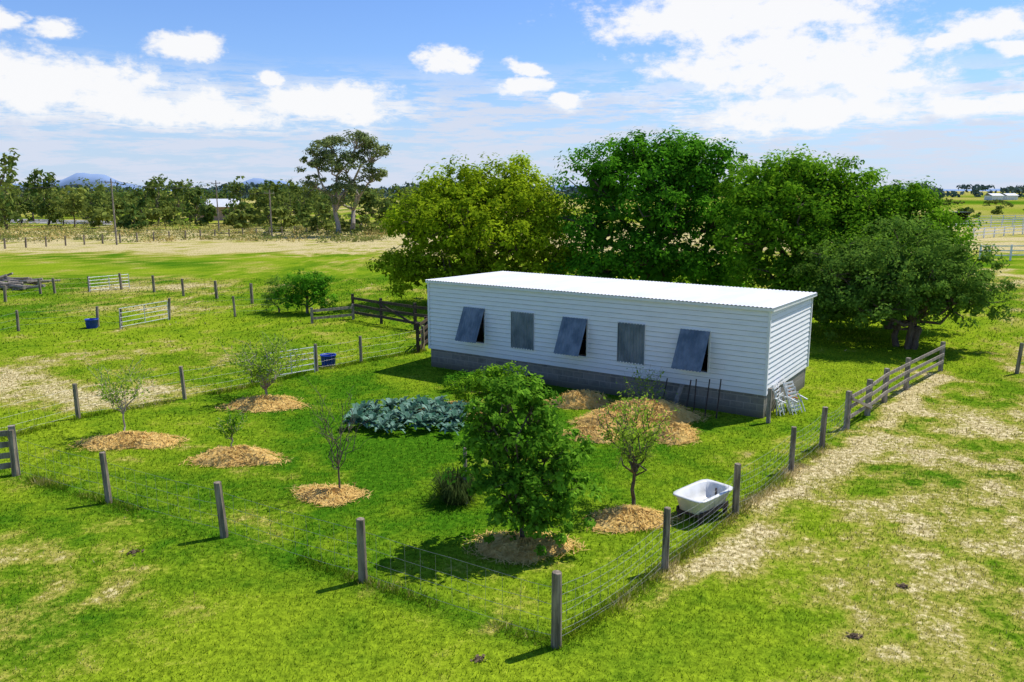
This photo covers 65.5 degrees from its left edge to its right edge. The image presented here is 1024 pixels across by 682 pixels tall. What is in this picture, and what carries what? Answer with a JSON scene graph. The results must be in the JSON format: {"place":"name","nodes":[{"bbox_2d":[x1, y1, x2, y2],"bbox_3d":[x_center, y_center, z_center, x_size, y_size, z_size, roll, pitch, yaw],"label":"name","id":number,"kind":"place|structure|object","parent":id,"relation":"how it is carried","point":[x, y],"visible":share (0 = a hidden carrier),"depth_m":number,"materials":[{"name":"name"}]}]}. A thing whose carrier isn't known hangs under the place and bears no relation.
{"place":"outdoors","nodes":[
{"label":"outdoors","id":0,"kind":"place"},
{"bbox_2d":[7,219,111,224],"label":"road","id":1,"kind":"structure","parent":0,"point":[69,221],"depth_m":166.94,"materials":[{"name":"grey asphalt"}]},
{"bbox_2d":[1,173,999,190],"bbox_3d":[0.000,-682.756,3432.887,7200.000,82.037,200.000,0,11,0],"label":"hills","id":2,"kind":"structure","parent":0,"point":[92,178],"depth_m":3371.13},
{"bbox_2d":[0,191,1023,681],"bbox_3d":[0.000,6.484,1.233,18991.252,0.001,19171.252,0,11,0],"label":"ground","id":3,"kind":"structure","parent":0,"point":[220,261],"depth_m":16.27,"materials":[{"name":"green plant"}]},
{"bbox_2d":[0,425,20,474],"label":"timber rail fence","id":4,"kind":"object","parent":3,"relation":"on","point":[7,454],"visible":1,"depth_m":18.61,"materials":[{"name":"grey wood"}]},
{"bbox_2d":[0,272,59,289],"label":"log pile","id":5,"kind":"object","parent":3,"relation":"on","point":[17,282],"visible":0.91,"depth_m":54.58,"materials":[{"name":"grey wood"}]},
{"bbox_2d":[3,276,90,301],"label":"paddock fence","id":6,"kind":"object","parent":3,"relation":"on","point":[5,296],"visible":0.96,"depth_m":51.11,"materials":[{"name":"wood"}]},
{"bbox_2d":[0,306,122,330],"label":"paddock fence","id":7,"kind":"object","parent":3,"relation":"on","point":[18,324],"visible":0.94,"depth_m":38.32,"materials":[{"name":"wood"}]},
{"bbox_2d":[84,318,97,328],"bbox_3d":[-20.377,-0.850,38.621,0.620,0.440,0.620,0,11,0],"label":"blue feed tub","id":8,"kind":"object","parent":3,"relation":"on","point":[91,323],"visible":1,"depth_m":38.43,"materials":[{"name":"plastic"}]},
{"bbox_2d":[88,274,129,291],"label":"pipe gate","id":9,"kind":"structure","parent":3,"relation":"on","point":[109,282],"depth_m":53.13,"materials":[{"name":"silver metal"}]},
{"bbox_2d":[105,178,117,244],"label":"power pole","id":10,"kind":"object","parent":3,"relation":"on","point":[113,210],"visible":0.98,"depth_m":95.72,"materials":[{"name":"grey wood"}]},
{"bbox_2d":[0,181,263,193],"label":"power lines","id":11,"kind":"object","parent":10,"relation":"attached to","point":[111,181],"visible":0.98,"depth_m":94.73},
{"bbox_2d":[81,350,157,430],"bbox_3d":[-10.489,1.472,21.529,1.789,2.376,1.946,-6,13,-31],"label":"fruit sapling","id":12,"kind":"object","parent":3,"relation":"on","point":[104,387],"visible":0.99,"depth_m":21.41,"materials":[{"name":"green plant"}]},
{"bbox_2d":[66,429,188,451],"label":"straw mulch","id":13,"kind":"object","parent":3,"relation":"on","point":[120,440],"visible":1,"depth_m":20.84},
{"bbox_2d":[122,549,143,553],"bbox_3d":[-7.039,3.891,14.759,0.383,0.072,0.292,5,12,25],"label":"dirt patch","id":14,"kind":"object","parent":3,"relation":"on","point":[132,551],"visible":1,"depth_m":14.74,"materials":[{"name":"soil"}]},
{"bbox_2d":[119,301,168,328],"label":"pipe gate","id":15,"kind":"structure","parent":3,"relation":"on","point":[144,313],"depth_m":39.50,"materials":[{"name":"silver metal"}]},
{"bbox_2d":[118,273,253,303],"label":"paddock fence","id":16,"kind":"object","parent":3,"relation":"on","point":[215,288],"visible":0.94,"depth_m":50.03,"materials":[{"name":"wood"}]},
{"bbox_2d":[3,223,382,248],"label":"boundary fence","id":17,"kind":"object","parent":3,"relation":"on","point":[120,236],"visible":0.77,"depth_m":100.11,"materials":[{"name":"wood"}]},
{"bbox_2d":[0,219,402,243],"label":"dry brush","id":18,"kind":"object","parent":3,"relation":"on","point":[13,235],"visible":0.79,"depth_m":113.97,"materials":[{"name":"beige plant"}]},
{"bbox_2d":[1,326,424,429],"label":"wire fence","id":19,"kind":"object","parent":3,"relation":"on","point":[76,400],"visible":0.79,"depth_m":25.42,"materials":[{"name":"grey metal"}]},
{"bbox_2d":[211,180,219,231],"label":"power pole","id":20,"kind":"object","parent":3,"relation":"on","point":[217,203],"visible":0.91,"depth_m":123.11,"materials":[{"name":"grey wood"}]},
{"bbox_2d":[0,148,437,235],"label":"distant trees","id":21,"kind":"object","parent":3,"relation":"on","point":[55,204],"visible":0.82,"depth_m":145.34,"materials":[{"name":"green plant"}]},
{"bbox_2d":[197,199,243,220],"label":"farmhouse","id":22,"kind":"object","parent":3,"relation":"on","point":[222,204],"visible":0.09,"depth_m":173.14,"materials":[{"name":"white"}]},
{"bbox_2d":[205,402,253,445],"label":"fruit sapling","id":23,"kind":"object","parent":3,"relation":"on","point":[233,424],"visible":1,"depth_m":20.29,"materials":[{"name":"green plant"}]},
{"bbox_2d":[179,444,293,467],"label":"straw mulch","id":24,"kind":"object","parent":3,"relation":"on","point":[236,455],"visible":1,"depth_m":19.53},
{"bbox_2d":[168,296,308,319],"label":"paddock fence","id":25,"kind":"object","parent":3,"relation":"on","point":[169,306],"visible":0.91,"depth_m":41.73,"materials":[{"name":"wood"}]},
{"bbox_2d":[203,331,311,395],"bbox_3d":[-7.901,0.734,25.089,3.252,2.490,2.885,0,11,0],"label":"fruit sapling","id":26,"kind":"object","parent":3,"relation":"on","point":[273,357],"visible":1,"depth_m":25.03,"materials":[{"name":"green plant"}]},
{"bbox_2d":[210,393,310,412],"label":"straw mulch","id":27,"kind":"object","parent":3,"relation":"on","point":[261,403],"visible":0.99,"depth_m":24.50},
{"bbox_2d":[264,190,274,235],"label":"power pole","id":28,"kind":"object","parent":3,"relation":"on","point":[269,193],"visible":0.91,"depth_m":108.53,"materials":[{"name":"grey wood"}]},
{"bbox_2d":[256,273,293,311],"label":"grevillea shrub","id":29,"kind":"object","parent":3,"relation":"on","point":[270,290],"visible":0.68,"depth_m":43.34,"materials":[{"name":"green plant"}]},
{"bbox_2d":[7,430,561,648],"bbox_3d":[-5.468,3.281,15.169,14.383,1.294,0.311,6,12,30],"label":"wire fence","id":30,"kind":"object","parent":3,"relation":"on","point":[556,619],"visible":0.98,"depth_m":13.61,"materials":[{"name":"grey metal"}]},
{"bbox_2d":[266,347,314,378],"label":"pipe gate","id":31,"kind":"structure","parent":3,"relation":"on","point":[298,360],"depth_m":28.81,"materials":[{"name":"silver metal"}]},
{"bbox_2d":[267,266,339,313],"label":"round shrub","id":32,"kind":"object","parent":3,"relation":"on","point":[319,285],"visible":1,"depth_m":42.62,"materials":[{"name":"green plant"}]},
{"bbox_2d":[320,353,335,366],"bbox_3d":[-6.992,0.729,30.316,0.620,0.440,0.620,0,11,0],"label":"blue feed tub","id":33,"kind":"object","parent":3,"relation":"on","point":[327,358],"visible":0.94,"depth_m":30.12,"materials":[{"name":"plastic"}]},
{"bbox_2d":[290,482,371,508],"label":"straw mulch","id":34,"kind":"object","parent":3,"relation":"on","point":[331,495],"visible":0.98,"depth_m":17.38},
{"bbox_2d":[310,304,354,323],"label":"timber rail fence","id":35,"kind":"object","parent":3,"relation":"on","point":[312,310],"visible":0.98,"depth_m":40.37,"materials":[{"name":"grey wood"}]},
{"bbox_2d":[303,375,370,488],"bbox_3d":[-3.812,2.095,17.341,1.247,2.706,1.188,-7,13,-32],"label":"bare sapling","id":36,"kind":"object","parent":3,"relation":"on","point":[339,455],"visible":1,"depth_m":17.41,"materials":[{"name":"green plant"}]},
{"bbox_2d":[294,128,391,235],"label":"gum tree","id":37,"kind":"object","parent":3,"relation":"on","point":[363,142],"visible":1,"depth_m":112.66,"materials":[{"name":"green plant"}]},
{"bbox_2d":[351,294,427,329],"bbox_3d":[-5.630,-1.323,38.943,7.261,1.350,0.458,9,14,39],"label":"timber rail fence","id":38,"kind":"object","parent":3,"relation":"on","point":[414,306],"visible":0.74,"depth_m":39.05,"materials":[{"name":"brown wood"}]},
{"bbox_2d":[343,394,468,434],"bbox_3d":[-2.925,2.043,22.891,3.918,0.469,3.265,0,11,0],"label":"kale patch","id":39,"kind":"object","parent":3,"relation":"on","point":[364,411],"visible":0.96,"depth_m":22.60,"materials":[{"name":"green plant"}]},
{"bbox_2d":[416,316,427,352],"bbox_3d":[-3.776,-0.263,33.501,0.189,1.300,1.865,1,11,6],"label":"timber rail fence","id":40,"kind":"object","parent":3,"relation":"on","point":[418,332],"visible":0.73,"depth_m":32.90,"materials":[{"name":"wood"}]},
{"bbox_2d":[416,400,482,421],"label":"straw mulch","id":41,"kind":"object","parent":3,"relation":"on","point":[450,409],"visible":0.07,"depth_m":24.30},
{"bbox_2d":[423,462,486,506],"bbox_3d":[-1.184,3.108,17.120,1.591,0.735,1.752,0,11,0],"label":"lemongrass clump","id":42,"kind":"object","parent":3,"relation":"on","point":[455,494],"visible":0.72,"depth_m":16.85,"materials":[{"name":"green plant"}]},
{"bbox_2d":[442,369,483,389],"bbox_3d":[-1.656,1.344,26.578,1.404,0.738,0.807,0,11,0],"label":"garden shrub","id":43,"kind":"object","parent":3,"relation":"on","point":[453,376],"visible":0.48,"depth_m":26.51,"materials":[{"name":"green plant"}]},
{"bbox_2d":[463,447,467,503],"bbox_3d":[-0.992,2.913,16.933,0.078,1.350,0.078,4,12,22],"label":"garden stake","id":44,"kind":"object","parent":3,"relation":"on","point":[465,463],"visible":0.31,"depth_m":16.84,"materials":[{"name":"brown wood"}]},
{"bbox_2d":[364,150,583,298],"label":"poinciana tree","id":45,"kind":"object","parent":3,"relation":"on","point":[474,230],"visible":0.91,"depth_m":44.28,"materials":[{"name":"green plant"}]},
{"bbox_2d":[470,654,484,661],"bbox_3d":[-0.479,4.538,11.377,0.253,0.066,0.174,-3,11,-13],"label":"dirt patch","id":46,"kind":"object","parent":3,"relation":"on","point":[478,658],"visible":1,"depth_m":11.36,"materials":[{"name":"soil"}]},
{"bbox_2d":[440,361,533,403],"bbox_3d":[-0.720,1.357,24.536,3.052,1.476,1.418,0,11,0],"label":"garden shrub","id":47,"kind":"object","parent":3,"relation":"on","point":[477,386],"visible":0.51,"depth_m":24.38,"materials":[{"name":"green plant"}]},
{"bbox_2d":[6,180,1023,199],"bbox_3d":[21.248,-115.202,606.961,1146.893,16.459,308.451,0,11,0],"label":"distant forest","id":48,"kind":"object","parent":3,"relation":"on","point":[976,188],"visible":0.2,"depth_m":559.53,"materials":[{"name":"green plant"}]},
{"bbox_2d":[438,373,606,555],"bbox_3d":[0.175,2.255,14.759,3.147,3.378,1.969,0,11,0],"label":"citrus tree","id":49,"kind":"object","parent":3,"relation":"on","point":[523,494],"visible":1,"depth_m":14.45,"materials":[{"name":"green plant"}]},
{"bbox_2d":[461,529,588,567],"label":"straw mulch","id":50,"kind":"object","parent":3,"relation":"on","point":[502,548],"visible":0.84,"depth_m":14.73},
{"bbox_2d":[543,389,614,409],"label":"straw mulch","id":51,"kind":"object","parent":3,"relation":"on","point":[583,399],"visible":0.85,"depth_m":24.55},
{"bbox_2d":[557,424,619,443],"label":"straw mulch","id":52,"kind":"object","parent":3,"relation":"on","point":[593,433],"visible":0.56,"depth_m":21.43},
{"bbox_2d":[565,408,657,428],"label":"straw mulch","id":53,"kind":"object","parent":3,"relation":"on","point":[590,419],"visible":0.49,"depth_m":22.71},
{"bbox_2d":[425,271,816,417],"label":"weatherboard shed","id":54,"kind":"structure","parent":3,"relation":"on","point":[749,347],"depth_m":25.94,"materials":[{"name":"wood"}]},
{"bbox_2d":[583,503,683,534],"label":"straw mulch","id":55,"kind":"object","parent":3,"relation":"on","point":[626,517],"visible":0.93,"depth_m":15.94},
{"bbox_2d":[588,382,682,505],"bbox_3d":[2.447,2.277,16.588,1.943,2.655,2.191,4,12,21],"label":"peach tree","id":56,"kind":"object","parent":3,"relation":"on","point":[631,457],"visible":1,"depth_m":16.54,"materials":[{"name":"green plant"}]},
{"bbox_2d":[616,361,677,399],"bbox_3d":[4.131,1.381,24.394,1.640,1.481,2.351,-6,12,-27],"label":"garden sapling","id":57,"kind":"object","parent":3,"relation":"on","point":[639,384],"visible":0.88,"depth_m":24.53,"materials":[{"name":"green plant"}]},
{"bbox_2d":[543,125,754,287],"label":"camphor tree","id":58,"kind":"object","parent":3,"relation":"on","point":[673,173],"visible":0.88,"depth_m":42.56,"materials":[{"name":"green plant"}]},
{"bbox_2d":[586,398,723,424],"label":"straw mulch","id":59,"kind":"object","parent":3,"relation":"on","point":[682,415],"visible":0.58,"depth_m":23.05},
{"bbox_2d":[639,421,701,445],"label":"straw mulch","id":60,"kind":"object","parent":3,"relation":"on","point":[684,433],"visible":0.76,"depth_m":21.31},
{"bbox_2d":[673,384,684,404],"bbox_3d":[5.086,1.705,24.438,0.425,0.734,0.160,-8,14,-38],"label":"leaning board","id":61,"kind":"object","parent":3,"relation":"on","point":[679,392],"visible":0.64,"depth_m":24.43,"materials":[{"name":"grey wood"}]},
{"bbox_2d":[662,378,721,417],"bbox_3d":[5.332,1.626,23.837,1.810,1.207,0.235,7,13,33],"label":"star picket","id":62,"kind":"object","parent":3,"relation":"on","point":[695,395],"visible":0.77,"depth_m":23.73,"materials":[{"name":"metal"}]},
{"bbox_2d":[673,479,732,524],"bbox_3d":[3.930,3.335,16.412,1.280,0.555,0.780,-10,15,-42],"label":"bathtub","id":63,"kind":"object","parent":3,"relation":"on","point":[692,495],"visible":0.97,"depth_m":16.31,"materials":[{"name":"white ceramic"}]},
{"bbox_2d":[562,401,846,635],"bbox_3d":[5.048,2.968,16.895,0.178,1.264,13.893,8,14,38],"label":"wire fence","id":64,"kind":"object","parent":3,"relation":"on","point":[736,499],"visible":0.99,"depth_m":16.19,"materials":[{"name":"grey metal"}]},
{"bbox_2d":[766,388,772,422],"bbox_3d":[7.377,1.865,22.847,0.100,1.050,0.100,7,13,33],"label":"timber post","id":65,"kind":"object","parent":3,"relation":"on","point":[769,404],"visible":1,"depth_m":22.81,"materials":[{"name":"grey wood"}]},
{"bbox_2d":[772,382,789,415],"bbox_3d":[8.028,1.737,23.788,0.450,0.910,0.590,7,13,33],"label":"folding chair","id":66,"kind":"object","parent":3,"relation":"on","point":[779,399],"visible":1,"depth_m":23.69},
{"bbox_2d":[782,378,797,409],"bbox_3d":[8.473,1.641,24.290,0.489,0.911,0.590,4,11,19],"label":"folding chair","id":67,"kind":"object","parent":3,"relation":"on","point":[789,395],"visible":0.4,"depth_m":24.12,"materials":[{"name":"white plastic"}]},
{"bbox_2d":[783,381,807,414],"bbox_3d":[8.473,1.716,23.898,0.590,0.913,0.549,-9,14,-38],"label":"folding chair","id":68,"kind":"object","parent":3,"relation":"on","point":[794,399],"visible":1,"depth_m":23.89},
{"bbox_2d":[708,144,909,330],"bbox_3d":[14.413,-5.243,39.259,10.337,8.940,7.927,0,11,0],"label":"camphor tree","id":69,"kind":"object","parent":3,"relation":"on","point":[779,215],"visible":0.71,"depth_m":37.72,"materials":[{"name":"green plant"}]},
{"bbox_2d":[845,632,862,638],"bbox_3d":[5.136,4.426,11.953,0.260,0.068,0.216,5,12,26],"label":"dirt patch","id":70,"kind":"object","parent":3,"relation":"on","point":[854,635],"visible":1,"depth_m":11.95,"materials":[{"name":"soil"}]},
{"bbox_2d":[843,341,945,429],"bbox_3d":[12.574,1.269,25.847,0.318,1.150,9.899,9,14,41],"label":"timber rail fence","id":71,"kind":"object","parent":3,"relation":"on","point":[867,404],"visible":0.98,"depth_m":24.93,"materials":[{"name":"grey wood"}]},
{"bbox_2d":[801,175,994,328],"bbox_3d":[17.723,-4.063,37.636,9.887,7.332,5.921,-3,11,-13],"label":"fig tree","id":72,"kind":"object","parent":3,"relation":"on","point":[916,197],"visible":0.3,"depth_m":36.33,"materials":[{"name":"green plant"}]},
{"bbox_2d":[896,582,910,588],"bbox_3d":[6.619,4.143,13.470,0.220,0.062,0.194,-2,11,-11],"label":"dirt patch","id":73,"kind":"object","parent":3,"relation":"on","point":[903,585],"visible":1,"depth_m":13.45,"materials":[{"name":"soil"}]},
{"bbox_2d":[789,211,1022,349],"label":"shade tree","id":74,"kind":"object","parent":3,"relation":"on","point":[931,283],"visible":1,"depth_m":32.52,"materials":[{"name":"green plant"}]},
{"bbox_2d":[935,198,1023,219],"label":"distant shrubs","id":75,"kind":"object","parent":3,"relation":"on","point":[998,210],"visible":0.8,"depth_m":292.75,"materials":[{"name":"green plant"}]},
{"bbox_2d":[948,218,1023,226],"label":"white rail fence","id":76,"kind":"object","parent":3,"relation":"on","point":[1012,221],"visible":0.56,"depth_m":141.30,"materials":[{"name":"white wood"}]},
{"bbox_2d":[983,193,1004,199],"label":"distant farmhouse","id":77,"kind":"object","parent":3,"relation":"on","point":[992,196],"visible":0.86,"depth_m":509.71,"materials":[{"name":"white metal"}]},
{"bbox_2d":[968,215,1023,221],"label":"white rail fence","id":78,"kind":"object","parent":3,"relation":"on","point":[1015,217],"visible":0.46,"depth_m":161.96,"materials":[{"name":"white wood"}]},
{"bbox_2d":[973,224,1023,237],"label":"white rail fence","id":79,"kind":"object","parent":3,"relation":"on","point":[1004,229],"visible":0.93,"depth_m":113.01,"materials":[{"name":"white wood"}]},
{"bbox_2d":[979,245,1023,260],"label":"white rail fence","id":80,"kind":"object","parent":3,"relation":"on","point":[1011,250],"visible":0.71,"depth_m":75.11,"materials":[{"name":"white wood"}]},
{"bbox_2d":[1002,193,1017,199],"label":"distant farmhouse","id":81,"kind":"object","parent":3,"relation":"on","point":[1010,196],"visible":0.86,"depth_m":519.18,"materials":[{"name":"white metal"}]},
{"bbox_2d":[1015,343,1023,373],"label":"paddock fence","id":82,"kind":"object","parent":3,"relation":"on","point":[1019,358],"visible":0.85,"depth_m":28.90,"materials":[{"name":"wood"}]},
{"bbox_2d":[0,0,1023,188],"label":"sky","id":83,"kind":"structure","parent":0,"point":[134,91],"materials":[{"name":"blue"}]},
{"bbox_2d":[936,211,972,225],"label":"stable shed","id":84,"kind":"structure","parent":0,"point":[965,213],"depth_m":147.94,"materials":[{"name":"grey metal"}]}
]}

